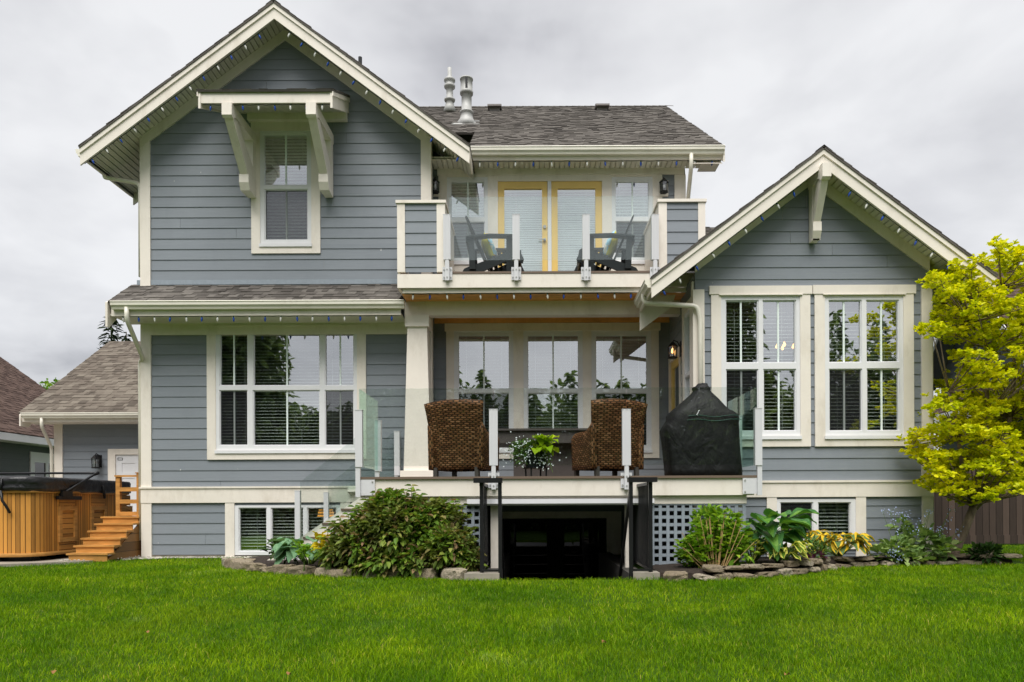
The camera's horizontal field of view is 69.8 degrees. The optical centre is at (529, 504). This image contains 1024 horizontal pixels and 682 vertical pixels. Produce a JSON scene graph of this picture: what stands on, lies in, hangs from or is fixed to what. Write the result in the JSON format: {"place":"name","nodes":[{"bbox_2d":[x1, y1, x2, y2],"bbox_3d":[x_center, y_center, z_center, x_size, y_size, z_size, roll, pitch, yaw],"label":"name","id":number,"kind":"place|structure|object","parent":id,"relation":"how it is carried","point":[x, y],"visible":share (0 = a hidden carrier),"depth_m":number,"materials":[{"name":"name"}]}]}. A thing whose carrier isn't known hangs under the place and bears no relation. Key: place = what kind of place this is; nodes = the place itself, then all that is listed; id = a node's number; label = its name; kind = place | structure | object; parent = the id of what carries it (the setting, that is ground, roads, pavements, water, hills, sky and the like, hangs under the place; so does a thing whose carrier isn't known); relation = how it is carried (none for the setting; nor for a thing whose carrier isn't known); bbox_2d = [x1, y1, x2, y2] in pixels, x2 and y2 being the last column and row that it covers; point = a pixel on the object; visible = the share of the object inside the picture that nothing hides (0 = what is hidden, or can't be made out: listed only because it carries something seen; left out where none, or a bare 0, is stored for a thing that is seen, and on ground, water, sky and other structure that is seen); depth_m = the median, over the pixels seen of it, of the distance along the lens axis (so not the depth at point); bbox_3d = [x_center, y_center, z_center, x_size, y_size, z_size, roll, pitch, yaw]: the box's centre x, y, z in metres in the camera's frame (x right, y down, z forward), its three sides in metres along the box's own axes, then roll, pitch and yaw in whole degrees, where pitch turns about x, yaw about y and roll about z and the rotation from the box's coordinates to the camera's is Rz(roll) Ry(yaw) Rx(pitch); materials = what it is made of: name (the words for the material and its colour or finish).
{"place":"outdoors","nodes":[
{"label":"outdoors","id":0,"kind":"place"},
{"bbox_2d":[0,555,140,566],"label":"patio","id":1,"kind":"structure","parent":0,"point":[48,559],"depth_m":11.28,"materials":[{"name":"concrete"}]},
{"bbox_2d":[0,476,132,560],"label":"hot tub","id":2,"kind":"object","parent":1,"relation":"on","point":[37,519],"visible":0.81,"depth_m":11.55,"materials":[{"name":"brown wood"}]},
{"bbox_2d":[0,471,99,499],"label":"cover lifter","id":3,"kind":"object","parent":2,"relation":"attached to","point":[67,494],"visible":1,"depth_m":12.53,"materials":[{"name":"black metal"}]},
{"bbox_2d":[18,341,139,528],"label":"garage","id":4,"kind":"structure","parent":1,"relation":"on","point":[88,408],"depth_m":17.09,"materials":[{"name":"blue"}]},
{"bbox_2d":[91,453,101,468],"bbox_3d":[-10.025,-1.018,16.954,0.221,0.359,0.252,0,0,0],"label":"wall lantern","id":5,"kind":"object","parent":4,"relation":"attached to","point":[98,462],"depth_m":16.92,"materials":[{"name":"black metal"}]},
{"bbox_2d":[116,455,137,528],"bbox_3d":[-9.254,-0.130,17.112,0.794,2.081,0.036,0,0,0],"label":"door","id":6,"kind":"structure","parent":4,"relation":"in","point":[125,464],"depth_m":17.10,"materials":[{"name":"white plastic"}]},
{"bbox_2d":[66,472,140,561],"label":"wooden steps","id":7,"kind":"structure","parent":1,"relation":"on","point":[107,535],"depth_m":12.05,"materials":[{"name":"brown wood"}]},
{"bbox_2d":[57,555,251,560],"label":"gravel","id":8,"kind":"structure","parent":0,"point":[143,558],"depth_m":12.21,"materials":[{"name":"gravel"}]},
{"bbox_2d":[0,544,1023,681],"bbox_3d":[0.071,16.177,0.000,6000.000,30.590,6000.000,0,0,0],"label":"ground","id":9,"kind":"structure","parent":0,"point":[637,566],"depth_m":5.89,"materials":[{"name":"plant"}]},
{"bbox_2d":[0,357,53,476],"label":"neighbour house","id":10,"kind":"structure","parent":9,"relation":"on","point":[24,449],"depth_m":21.74,"materials":[{"name":"red"}]},
{"bbox_2d":[29,452,53,476],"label":"window","id":11,"kind":"structure","parent":10,"relation":"in","point":[38,457],"depth_m":22.00,"materials":[{"name":"glass"}]},
{"bbox_2d":[40,377,58,388],"bbox_3d":[-21.783,-2.470,33.983,3.051,6.871,2.533,0,0,-14],"label":"tree","id":12,"kind":"object","parent":9,"relation":"on","point":[47,385],"visible":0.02,"depth_m":33.49,"materials":[{"name":"green plant"}]},
{"bbox_2d":[97,319,125,348],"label":"conifer","id":13,"kind":"object","parent":9,"relation":"on","point":[112,335],"visible":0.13,"depth_m":43.92,"materials":[{"name":"green plant"}]},
{"bbox_2d":[230,558,253,569],"bbox_3d":[-3.979,0.833,10.139,0.355,0.149,0.230,7,7,31],"label":"edging stone","id":14,"kind":"object","parent":9,"relation":"on","point":[238,563],"visible":0.6,"depth_m":10.06,"materials":[{"name":"stone"}]},
{"bbox_2d":[245,562,266,571],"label":"edging stone","id":15,"kind":"object","parent":9,"relation":"on","point":[255,567],"visible":0.75,"depth_m":9.76,"materials":[{"name":"stone"}]},
{"bbox_2d":[272,564,296,574],"bbox_3d":[-3.168,0.836,9.482,0.309,0.134,0.213,-3,-6,14],"label":"edging stone","id":16,"kind":"object","parent":9,"relation":"on","point":[279,568],"visible":0.61,"depth_m":9.40,"materials":[{"name":"stone"}]},
{"bbox_2d":[286,565,315,575],"bbox_3d":[-2.906,0.840,9.348,0.381,0.120,0.256,-2,4,30],"label":"edging stone","id":17,"kind":"object","parent":9,"relation":"on","point":[298,569],"visible":0.62,"depth_m":9.26,"materials":[{"name":"stone"}]},
{"bbox_2d":[314,567,335,576],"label":"edging stone","id":18,"kind":"object","parent":9,"relation":"on","point":[320,570],"visible":0.57,"depth_m":9.05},
{"bbox_2d":[327,568,356,577],"bbox_3d":[-2.304,0.840,9.039,0.381,0.112,0.205,-2,2,-6],"label":"edging stone","id":19,"kind":"object","parent":9,"relation":"on","point":[336,572],"visible":0.57,"depth_m":8.95,"materials":[{"name":"stone"}]},
{"bbox_2d":[252,556,440,577],"bbox_3d":[-2.710,0.868,10.411,2.496,0.128,4.955,0,0,-33],"label":"flower bed","id":20,"kind":"object","parent":9,"relation":"on","point":[263,560],"visible":0.14,"depth_m":10.40,"materials":[{"name":"stone"}]},
{"bbox_2d":[259,537,299,564],"bbox_3d":[-3.366,0.638,10.017,0.715,0.393,0.448,0,0,34],"label":"perennial","id":21,"kind":"object","parent":20,"relation":"on","point":[264,548],"visible":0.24,"depth_m":10.02,"materials":[{"name":"green plant"}]},
{"bbox_2d":[267,536,321,564],"bbox_3d":[-2.986,0.637,9.965,1.069,0.428,1.054,0,0,0],"label":"hosta","id":22,"kind":"object","parent":20,"relation":"on","point":[279,548],"visible":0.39,"depth_m":9.66,"materials":[{"name":"plant"}]},
{"bbox_2d":[291,539,316,570],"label":"seedling","id":23,"kind":"object","parent":20,"relation":"on","point":[305,548],"visible":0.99,"depth_m":9.18,"materials":[{"name":"green plant"}]},
{"bbox_2d":[310,531,330,551],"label":"perennial","id":24,"kind":"object","parent":20,"relation":"on","point":[317,544],"visible":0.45,"depth_m":9.36,"materials":[{"name":"yellow plant"}]},
{"bbox_2d":[314,484,486,577],"bbox_3d":[-1.606,0.361,9.173,2.192,1.237,1.177,0,0,0],"label":"shrub","id":25,"kind":"object","parent":20,"relation":"on","point":[400,540],"visible":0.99,"depth_m":8.96,"materials":[{"name":"green plant"}]},
{"bbox_2d":[379,568,409,578],"bbox_3d":[-1.652,0.836,8.942,0.392,0.112,0.238,4,4,-1],"label":"edging stone","id":26,"kind":"object","parent":9,"relation":"on","point":[391,572],"visible":0.27,"depth_m":8.83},
{"bbox_2d":[410,568,438,578],"bbox_3d":[-1.279,0.827,8.859,0.366,0.137,0.230,-2,-1,24],"label":"edging stone","id":27,"kind":"object","parent":9,"relation":"on","point":[430,572],"visible":0.57,"depth_m":8.75,"materials":[{"name":"stone"}]},
{"bbox_2d":[441,567,466,579],"bbox_3d":[-0.906,0.819,8.692,0.357,0.151,0.216,2,3,44],"label":"edging stone","id":28,"kind":"object","parent":9,"relation":"on","point":[450,573],"visible":0.72,"depth_m":8.59,"materials":[{"name":"stone"}]},
{"bbox_2d":[464,572,499,580],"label":"kerb","id":29,"kind":"structure","parent":9,"relation":"on","point":[479,575],"depth_m":8.54,"materials":[{"name":"concrete"}]},
{"bbox_2d":[268,408,761,567],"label":"deck","id":30,"kind":"structure","parent":9,"relation":"on","point":[705,490],"depth_m":9.55,"materials":[{"name":"white"}]},
{"bbox_2d":[424,399,498,476],"bbox_3d":[-0.922,-0.889,10.138,0.877,1.046,0.782,0,0,20],"label":"wicker chair","id":31,"kind":"object","parent":30,"relation":"on","point":[458,436],"visible":0.87,"depth_m":9.85,"materials":[{"name":"wicker"}]},
{"bbox_2d":[523,467,548,475],"bbox_3d":[0.081,-0.438,9.950,0.350,0.136,0.350,0,0,0],"label":"plant stand","id":32,"kind":"object","parent":30,"relation":"on","point":[534,468],"visible":0.9,"depth_m":9.85,"materials":[{"name":"black metal"}]},
{"bbox_2d":[500,431,559,471],"bbox_3d":[0.016,-0.711,9.882,0.944,0.563,0.506,0,0,0],"label":"flower pot","id":33,"kind":"object","parent":32,"relation":"on","point":[535,454],"visible":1,"depth_m":9.81,"materials":[{"name":"plastic"}]},
{"bbox_2d":[488,428,587,475],"bbox_3d":[0.247,-0.759,11.475,1.740,0.775,0.950,0,0,0],"label":"dining table","id":34,"kind":"object","parent":30,"relation":"on","point":[562,466],"visible":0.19,"depth_m":11.25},
{"bbox_2d":[571,399,647,475],"bbox_3d":[1.086,-0.898,10.160,0.877,1.046,0.782,0,0,-24],"label":"wicker chair","id":35,"kind":"object","parent":30,"relation":"on","point":[596,446],"visible":0.89,"depth_m":9.87,"materials":[{"name":"wicker"}]},
{"bbox_2d":[660,383,741,475],"bbox_3d":[2.394,-1.048,10.306,1.100,1.324,0.650,0,0,0],"label":"covered barbecue","id":36,"kind":"object","parent":30,"relation":"on","point":[699,432],"visible":0.98,"depth_m":10.02,"materials":[{"name":"black fabric"}]},
{"bbox_2d":[75,0,998,579],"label":"house","id":37,"kind":"structure","parent":9,"relation":"on","point":[337,210],"depth_m":12.39,"materials":[{"name":"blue wood"}]},
{"bbox_2d":[85,29,263,163],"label":"string lights","id":38,"kind":"object","parent":37,"relation":"attached to","point":[176,98],"visible":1,"depth_m":11.89},
{"bbox_2d":[115,315,399,322],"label":"string lights","id":39,"kind":"object","parent":37,"relation":"attached to","point":[217,319],"visible":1,"depth_m":11.79},
{"bbox_2d":[203,104,329,110],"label":"string lights","id":40,"kind":"object","parent":37,"relation":"attached to","point":[210,107],"visible":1,"depth_m":11.41},
{"bbox_2d":[251,122,320,253],"bbox_3d":[-4.122,-5.381,12.393,1.162,2.282,0.103,0,0,0],"label":"window","id":41,"kind":"structure","parent":37,"relation":"in","point":[286,209],"depth_m":12.40,"materials":[{"name":"white plastic"}]},
{"bbox_2d":[204,323,367,459],"bbox_3d":[-4.103,-1.995,12.441,2.750,2.459,0.205,0,0,0],"label":"window","id":42,"kind":"structure","parent":37,"relation":"in","point":[217,345],"depth_m":12.38,"materials":[{"name":"white plastic"}]},
{"bbox_2d":[234,505,339,554],"bbox_3d":[-4.092,0.427,12.460,1.789,0.839,0.165,0,0,0],"label":"window","id":43,"kind":"structure","parent":37,"relation":"in","point":[269,511],"depth_m":12.40,"materials":[{"name":"white plastic"}]},
{"bbox_2d":[285,28,465,161],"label":"string lights","id":44,"kind":"object","parent":37,"relation":"attached to","point":[366,92],"visible":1,"depth_m":11.89},
{"bbox_2d":[432,177,439,193],"bbox_3d":[-1.649,-5.560,12.755,0.175,0.284,0.199,0,0,0],"label":"wall lantern","id":45,"kind":"object","parent":37,"relation":"attached to","point":[435,183],"depth_m":12.71,"materials":[{"name":"black metal"}]},
{"bbox_2d":[447,177,487,264],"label":"window","id":46,"kind":"structure","parent":37,"relation":"in","point":[481,183],"depth_m":13.01,"materials":[{"name":"glass"}]},
{"bbox_2d":[454,331,513,452],"bbox_3d":[-0.810,-1.979,12.942,1.066,2.138,0.200,0,0,0],"label":"window","id":47,"kind":"structure","parent":37,"relation":"in","point":[483,390],"depth_m":12.90,"materials":[{"name":"white plastic"}]},
{"bbox_2d":[463,216,523,270],"bbox_3d":[-0.597,-4.173,12.000,1.000,1.051,0.800,0,0,0],"label":"adirondack chair","id":48,"kind":"object","parent":37,"relation":"on","point":[505,257],"visible":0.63,"depth_m":11.69,"materials":[{"name":"grey wood"}]},
{"bbox_2d":[481,233,496,259],"bbox_3d":[-0.667,-4.177,11.980,0.170,0.440,0.440,-22,2,-6],"label":"cushion","id":49,"kind":"object","parent":48,"relation":"on","point":[489,248],"visible":0.67,"depth_m":11.80,"materials":[{"name":"multicoloured fabric"}]},
{"bbox_2d":[412,293,631,299],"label":"string lights","id":50,"kind":"object","parent":37,"relation":"attached to","point":[463,296],"visible":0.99,"depth_m":11.55},
{"bbox_2d":[498,181,547,270],"bbox_3d":[-0.126,-4.664,12.902,0.873,2.029,0.133,0,0,0],"label":"french door","id":51,"kind":"structure","parent":37,"relation":"in","point":[540,186],"depth_m":12.95,"materials":[{"name":"yellow paint"}]},
{"bbox_2d":[503,518,553,579],"bbox_3d":[-0.030,1.181,12.908,0.904,1.879,0.055,0,0,0],"label":"french door","id":52,"kind":"structure","parent":37,"relation":"in","point":[529,542],"depth_m":12.91,"materials":[{"name":"black glass"}]},
{"bbox_2d":[523,331,582,427],"bbox_3d":[0.408,-1.979,12.942,1.063,2.138,0.200,0,0,0],"label":"window","id":53,"kind":"structure","parent":37,"relation":"in","point":[552,390],"depth_m":12.90,"materials":[{"name":"white plastic"}]},
{"bbox_2d":[551,181,601,270],"bbox_3d":[0.824,-4.668,12.924,0.888,2.029,0.089,0,0,0],"label":"french door","id":54,"kind":"structure","parent":37,"relation":"in","point":[572,187],"depth_m":12.95,"materials":[{"name":"yellow paint"}]},
{"bbox_2d":[556,518,606,579],"bbox_3d":[0.902,1.177,12.908,0.892,1.879,0.055,0,0,0],"label":"french door","id":55,"kind":"structure","parent":37,"relation":"in","point":[579,541],"depth_m":12.91,"materials":[{"name":"black glass"}]},
{"bbox_2d":[473,160,720,166],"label":"string lights","id":56,"kind":"object","parent":37,"relation":"attached to","point":[587,162],"visible":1,"depth_m":12.51},
{"bbox_2d":[574,215,637,270],"bbox_3d":[1.240,-4.181,12.000,1.000,1.051,0.800,0,0,0],"label":"adirondack chair","id":57,"kind":"object","parent":37,"relation":"on","point":[599,258],"visible":0.73,"depth_m":11.69,"materials":[{"name":"grey wood"}]},
{"bbox_2d":[603,230,617,257],"bbox_3d":[1.310,-4.196,11.980,0.170,0.440,0.440,22,2,6],"label":"cushion","id":58,"kind":"object","parent":57,"relation":"on","point":[610,247],"visible":0.66,"depth_m":11.80,"materials":[{"name":"multicoloured fabric"}]},
{"bbox_2d":[591,331,652,452],"bbox_3d":[1.607,-1.979,12.942,1.073,2.138,0.200,0,0,0],"label":"window","id":59,"kind":"structure","parent":37,"relation":"in","point":[620,390],"depth_m":12.88,"materials":[{"name":"white plastic"}]},
{"bbox_2d":[612,177,652,263],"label":"window","id":60,"kind":"structure","parent":37,"relation":"in","point":[643,210],"depth_m":13.01,"materials":[{"name":"glass"}]},
{"bbox_2d":[659,177,668,193],"bbox_3d":[2.326,-5.560,12.755,0.175,0.284,0.199,0,0,0],"label":"wall lantern","id":61,"kind":"object","parent":37,"relation":"attached to","point":[663,182],"depth_m":12.72,"materials":[{"name":"black metal"}]},
{"bbox_2d":[667,340,680,358],"bbox_3d":[2.319,-2.504,11.800,0.210,0.299,0.184,0,0,0],"label":"wall lantern","id":62,"kind":"object","parent":37,"relation":"attached to","point":[672,345],"depth_m":11.77,"materials":[{"name":"black metal"}]},
{"bbox_2d":[671,356,678,410],"bbox_3d":[2.489,-1.421,12.390,0.040,2.080,0.820,0,0,0],"label":"door","id":63,"kind":"structure","parent":37,"relation":"in","point":[675,364],"depth_m":12.53,"materials":[{"name":"yellow paint"}]},
{"bbox_2d":[684,310,689,399],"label":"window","id":64,"kind":"structure","parent":37,"relation":"in","point":[686,317],"depth_m":11.57,"materials":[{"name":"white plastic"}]},
{"bbox_2d":[655,185,799,295],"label":"string lights","id":65,"kind":"object","parent":37,"relation":"attached to","point":[729,244],"visible":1,"depth_m":10.54},
{"bbox_2d":[709,285,811,446],"bbox_3d":[3.439,-2.061,10.991,1.528,2.393,0.205,0,0,0],"label":"window","id":66,"kind":"structure","parent":37,"relation":"in","point":[800,436],"depth_m":10.93,"materials":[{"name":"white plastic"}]},
{"bbox_2d":[775,306,793,352],"bbox_3d":[4.293,-2.956,12.310,0.336,0.786,0.327,0,0,0],"label":"chandelier","id":67,"kind":"object","parent":37,"relation":"hanging from","point":[784,344],"visible":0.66,"depth_m":12.29,"materials":[{"name":"white metal"}]},
{"bbox_2d":[777,499,855,543],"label":"window","id":68,"kind":"structure","parent":37,"relation":"in","point":[814,505],"depth_m":10.94,"materials":[{"name":"white plastic"}]},
{"bbox_2d":[812,285,915,446],"bbox_3d":[4.981,-2.071,10.991,1.533,2.399,0.205,0,0,0],"label":"window","id":69,"kind":"structure","parent":37,"relation":"in","point":[869,328],"depth_m":10.93,"materials":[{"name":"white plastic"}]},
{"bbox_2d":[843,184,977,284],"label":"string lights","id":70,"kind":"object","parent":37,"relation":"attached to","point":[882,217],"visible":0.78,"depth_m":10.54},
{"bbox_2d":[488,552,636,579],"bbox_3d":[0.377,1.561,10.715,2.260,1.515,4.330,0,0,0],"label":"stairwell","id":71,"kind":"object","parent":9,"relation":"on","point":[609,564],"visible":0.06,"depth_m":11.26,"materials":[{"name":"concrete"}]},
{"bbox_2d":[473,478,504,579],"bbox_3d":[-0.489,0.469,9.380,0.338,1.564,1.640,0,0,0],"label":"stair railing","id":72,"kind":"object","parent":71,"relation":"on","point":[485,546],"visible":0.82,"depth_m":8.63,"materials":[{"name":"black metal"}]},
{"bbox_2d":[618,477,657,579],"bbox_3d":[1.324,0.461,9.380,0.336,1.564,1.640,0,0,0],"label":"stair railing","id":73,"kind":"object","parent":71,"relation":"on","point":[640,515],"visible":0.92,"depth_m":8.95,"materials":[{"name":"black metal"}]},
{"bbox_2d":[633,571,659,579],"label":"kerb","id":74,"kind":"structure","parent":9,"relation":"on","point":[641,574],"depth_m":8.54,"materials":[{"name":"concrete"}]},
{"bbox_2d":[663,571,687,581],"bbox_3d":[1.692,0.828,8.503,0.301,0.098,0.255,-4,5,5],"label":"edging stone","id":75,"kind":"object","parent":9,"relation":"on","point":[676,575],"visible":0.83,"depth_m":8.40,"materials":[{"name":"stone"}]},
{"bbox_2d":[693,573,716,580],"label":"edging stone","id":76,"kind":"object","parent":9,"relation":"on","point":[701,576],"visible":0.88,"depth_m":8.40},
{"bbox_2d":[713,572,733,580],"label":"edging stone","id":77,"kind":"object","parent":9,"relation":"on","point":[728,575],"visible":0.75,"depth_m":8.48,"materials":[{"name":"stone"}]},
{"bbox_2d":[702,564,723,572],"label":"edging stone","id":78,"kind":"object","parent":77,"relation":"on","point":[715,568],"visible":1,"depth_m":8.48,"materials":[{"name":"stone"}]},
{"bbox_2d":[732,572,757,578],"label":"edging stone","id":79,"kind":"object","parent":9,"relation":"on","point":[740,574],"visible":0.73,"depth_m":8.56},
{"bbox_2d":[754,571,777,577],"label":"edging stone","id":80,"kind":"object","parent":9,"relation":"on","point":[768,573],"visible":0.69,"depth_m":8.70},
{"bbox_2d":[772,568,792,576],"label":"edging stone","id":81,"kind":"object","parent":9,"relation":"on","point":[785,571],"visible":0.72,"depth_m":8.85,"materials":[{"name":"stone"}]},
{"bbox_2d":[791,568,807,574],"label":"edging stone","id":82,"kind":"object","parent":9,"relation":"on","point":[798,571],"visible":0.61,"depth_m":8.98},
{"bbox_2d":[800,567,820,572],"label":"edging stone","id":83,"kind":"object","parent":9,"relation":"on","point":[813,569],"visible":0.6,"depth_m":9.18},
{"bbox_2d":[796,560,813,565],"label":"edging stone","id":84,"kind":"object","parent":83,"relation":"on","point":[806,563],"visible":0.79,"depth_m":9.17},
{"bbox_2d":[810,564,827,571],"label":"edging stone","id":85,"kind":"object","parent":9,"relation":"on","point":[823,566],"visible":0.45,"depth_m":9.43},
{"bbox_2d":[802,558,822,564],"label":"edging stone","id":86,"kind":"object","parent":85,"relation":"on","point":[816,561],"visible":0.66,"depth_m":9.34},
{"bbox_2d":[653,554,1012,579],"bbox_3d":[4.037,0.819,10.433,6.043,0.167,2.065,0,0,-21],"label":"flower bed","id":87,"kind":"object","parent":9,"relation":"on","point":[663,568],"visible":0.24,"depth_m":9.37,"materials":[{"name":"stone"}]},
{"bbox_2d":[673,503,760,567],"bbox_3d":[2.313,0.410,9.111,1.051,0.865,0.891,0,0,13],"label":"shrub","id":88,"kind":"object","parent":87,"relation":"on","point":[716,542],"visible":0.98,"depth_m":8.94,"materials":[{"name":"green plant"}]},
{"bbox_2d":[722,566,742,569],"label":"edging stone","id":89,"kind":"object","parent":87,"relation":"on","point":[732,567],"visible":0.81,"depth_m":8.57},
{"bbox_2d":[741,564,764,569],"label":"edging stone","id":90,"kind":"object","parent":87,"relation":"on","point":[753,566],"visible":0.94,"depth_m":8.68,"materials":[{"name":"stone"}]},
{"bbox_2d":[692,508,818,560],"bbox_3d":[2.963,0.401,9.735,1.607,0.721,1.536,0,0,34],"label":"hosta","id":91,"kind":"object","parent":87,"relation":"on","point":[767,526],"visible":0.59,"depth_m":9.23,"materials":[{"name":"plant"}]},
{"bbox_2d":[762,563,783,567],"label":"edging stone","id":92,"kind":"object","parent":87,"relation":"on","point":[771,565],"visible":0.89,"depth_m":8.83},
{"bbox_2d":[750,539,813,563],"bbox_3d":[3.171,0.594,9.289,0.765,0.332,0.794,0,0,0],"label":"hosta","id":93,"kind":"object","parent":87,"relation":"on","point":[785,553],"visible":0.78,"depth_m":9.12,"materials":[{"name":"plant"}]},
{"bbox_2d":[779,560,799,566],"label":"edging stone","id":94,"kind":"object","parent":87,"relation":"on","point":[788,563],"visible":0.91,"depth_m":9.06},
{"bbox_2d":[788,531,833,559],"bbox_3d":[3.738,0.561,9.781,0.583,0.422,0.502,0,0,0],"label":"fern","id":95,"kind":"object","parent":87,"relation":"on","point":[816,544],"visible":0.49,"depth_m":9.70,"materials":[{"name":"green plant"}]},
{"bbox_2d":[803,550,827,558],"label":"coral bells","id":96,"kind":"object","parent":87,"relation":"on","point":[817,552],"visible":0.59,"depth_m":9.60,"materials":[{"name":"purple plant"}]},
{"bbox_2d":[806,529,875,555],"bbox_3d":[4.334,0.548,10.298,0.959,0.381,0.929,0,0,0],"label":"hosta","id":97,"kind":"object","parent":87,"relation":"on","point":[857,541],"visible":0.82,"depth_m":10.03,"materials":[{"name":"plant"}]},
{"bbox_2d":[869,506,964,566],"bbox_3d":[5.454,0.465,10.419,1.364,0.902,0.771,0,0,0],"label":"forget me not","id":98,"kind":"object","parent":87,"relation":"on","point":[906,542],"visible":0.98,"depth_m":10.33,"materials":[{"name":"green plant"}]},
{"bbox_2d":[963,541,1006,564],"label":"perennial","id":99,"kind":"object","parent":87,"relation":"on","point":[982,548],"visible":0.99,"depth_m":10.29,"materials":[{"name":"green plant"}]},
{"bbox_2d":[996,553,1022,557],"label":"edging stone","id":100,"kind":"object","parent":87,"relation":"on","point":[1008,555],"visible":0.73,"depth_m":10.37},
{"bbox_2d":[847,562,863,566],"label":"edging stone","id":101,"kind":"object","parent":9,"relation":"on","point":[860,564],"visible":0.55,"depth_m":10.03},
{"bbox_2d":[831,556,854,561],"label":"edging stone","id":102,"kind":"object","parent":101,"relation":"on","point":[843,558],"visible":1,"depth_m":9.98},
{"bbox_2d":[879,560,899,565],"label":"edging stone","id":103,"kind":"object","parent":9,"relation":"on","point":[888,563],"visible":0.68,"depth_m":10.21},
{"bbox_2d":[894,234,1023,553],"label":"golden tree","id":104,"kind":"object","parent":9,"relation":"on","point":[997,450],"visible":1,"depth_m":10.14,"materials":[{"name":"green plant"}]},
{"bbox_2d":[956,560,981,564],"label":"edging stone","id":105,"kind":"object","parent":9,"relation":"on","point":[969,562],"visible":0.66,"depth_m":10.34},
{"bbox_2d":[933,265,1023,460],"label":"neighbour house","id":106,"kind":"structure","parent":9,"relation":"on","point":[949,365],"depth_m":20.78,"materials":[{"name":"red"}]},
{"bbox_2d":[934,459,1023,543],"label":"fence","id":107,"kind":"object","parent":9,"relation":"on","point":[1000,521],"visible":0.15,"depth_m":15.20,"materials":[{"name":"wood"}]},
{"bbox_2d":[0,0,1023,449],"label":"sky","id":108,"kind":"structure","parent":0,"point":[924,99],"materials":[{"name":"white"}]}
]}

